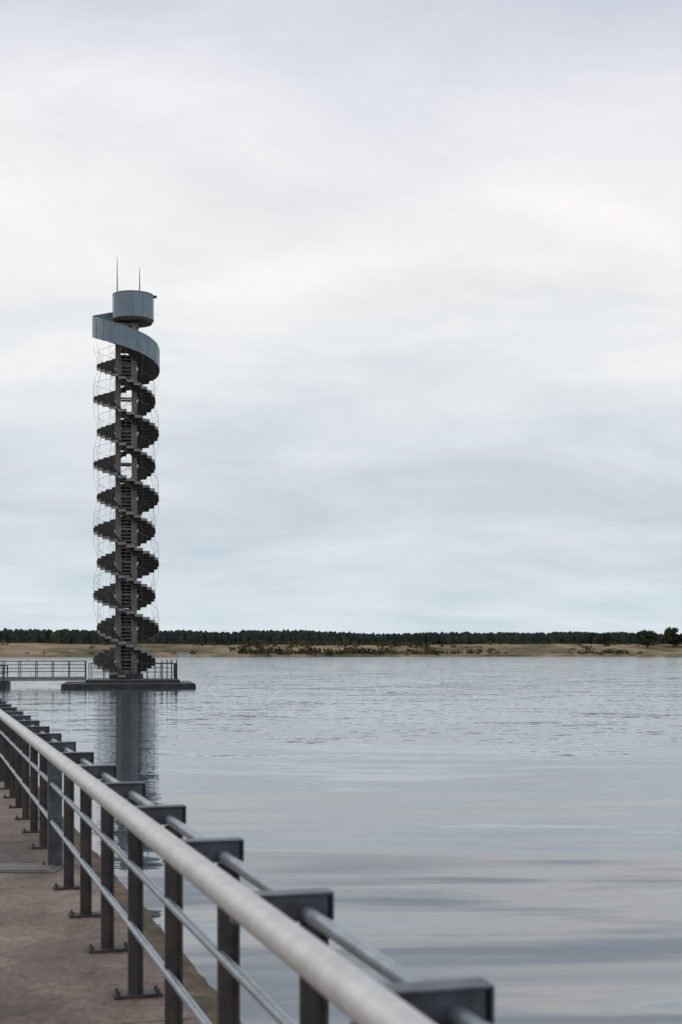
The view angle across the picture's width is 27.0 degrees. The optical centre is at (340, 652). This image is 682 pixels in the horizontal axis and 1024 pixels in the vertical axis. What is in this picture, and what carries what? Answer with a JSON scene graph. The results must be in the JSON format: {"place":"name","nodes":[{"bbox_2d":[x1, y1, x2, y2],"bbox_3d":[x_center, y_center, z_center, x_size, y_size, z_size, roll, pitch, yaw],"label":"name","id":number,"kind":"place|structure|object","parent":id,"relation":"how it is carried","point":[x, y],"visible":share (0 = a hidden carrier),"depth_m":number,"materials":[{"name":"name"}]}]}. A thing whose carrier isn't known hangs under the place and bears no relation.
{"place":"outdoors","nodes":[
{"label":"outdoors","id":0,"kind":"place"},
{"bbox_2d":[0,782,198,1023],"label":"promenade","id":1,"kind":"structure","parent":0,"point":[50,957],"depth_m":7.30,"materials":[{"name":"concrete"}]},
{"bbox_2d":[0,863,63,872],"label":"access cover","id":2,"kind":"object","parent":1,"relation":"on","point":[24,868],"visible":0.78,"depth_m":10.21,"materials":[{"name":"metal"}]},
{"bbox_2d":[0,802,185,1021],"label":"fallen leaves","id":3,"kind":"object","parent":1,"relation":"on","point":[94,953],"visible":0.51,"depth_m":7.35,"materials":[{"name":"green plant"}]},
{"bbox_2d":[38,787,241,1023],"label":"quay edge","id":4,"kind":"object","parent":1,"relation":"attached to","point":[200,991],"visible":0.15,"depth_m":7.61,"materials":[{"name":"concrete"}]},
{"bbox_2d":[0,699,494,1023],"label":"railing","id":5,"kind":"object","parent":1,"relation":"on","point":[270,914],"visible":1,"depth_m":4.49,"materials":[{"name":"metal"}]},
{"bbox_2d":[0,656,681,1023],"bbox_3d":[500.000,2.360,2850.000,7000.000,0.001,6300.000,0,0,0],"label":"water","id":6,"kind":"structure","parent":0,"point":[508,828],"depth_m":22.73,"materials":[{"name":"grey liquid"}]},
{"bbox_2d":[61,660,195,688],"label":"floating pontoon","id":7,"kind":"object","parent":6,"relation":"on","point":[134,681],"visible":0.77,"depth_m":92.79,"materials":[{"name":"metal"}]},
{"bbox_2d":[92,265,159,677],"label":"spiral stair tower","id":8,"kind":"structure","parent":7,"relation":"on","point":[126,319],"depth_m":95.46,"materials":[{"name":"metal"}]},
{"bbox_2d":[178,653,194,656],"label":"moored boat","id":9,"kind":"object","parent":6,"relation":"on","point":[185,655],"visible":0.87,"depth_m":814.25,"materials":[{"name":"white paint"}]},
{"bbox_2d":[0,643,681,656],"bbox_3d":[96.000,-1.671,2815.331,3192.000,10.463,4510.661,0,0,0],"label":"shore ground","id":10,"kind":"structure","parent":0,"point":[38,649],"depth_m":903.14,"materials":[{"name":"sand"},{"name":"dry grass"}]},
{"bbox_2d":[0,628,676,644],"bbox_3d":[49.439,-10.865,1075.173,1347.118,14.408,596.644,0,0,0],"label":"forest treeline","id":11,"kind":"object","parent":10,"relation":"on","point":[165,636],"visible":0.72,"depth_m":1039.54,"materials":[{"name":"green plant"}]},
{"bbox_2d":[0,638,681,655],"bbox_3d":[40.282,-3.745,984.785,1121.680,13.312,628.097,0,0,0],"label":"shore bushes","id":12,"kind":"object","parent":10,"relation":"on","point":[259,643],"visible":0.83,"depth_m":921.01,"materials":[{"name":"green plant"}]},
{"bbox_2d":[602,633,611,643],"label":"broadleaf tree","id":13,"kind":"object","parent":10,"relation":"on","point":[606,638],"visible":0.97,"depth_m":1028.02,"materials":[{"name":"green plant"}]},
{"bbox_2d":[636,629,659,647],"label":"broadleaf tree","id":14,"kind":"object","parent":10,"relation":"on","point":[646,638],"visible":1,"depth_m":1000.12,"materials":[{"name":"green plant"}]},
{"bbox_2d":[661,627,681,646],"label":"broadleaf tree","id":15,"kind":"object","parent":10,"relation":"on","point":[669,632],"visible":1,"depth_m":1018.47,"materials":[{"name":"green plant"}]},
{"bbox_2d":[0,0,681,634],"label":"sky","id":16,"kind":"structure","parent":0,"point":[413,268],"materials":[{"name":"white"}]},
{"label":"quay foundation","id":17,"kind":"object","parent":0,"visible":0},
{"bbox_2d":[0,661,86,688],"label":"footbridge","id":18,"kind":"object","parent":17,"relation":"on","point":[5,682],"visible":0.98,"depth_m":94.39,"materials":[{"name":"metal"}]}
]}

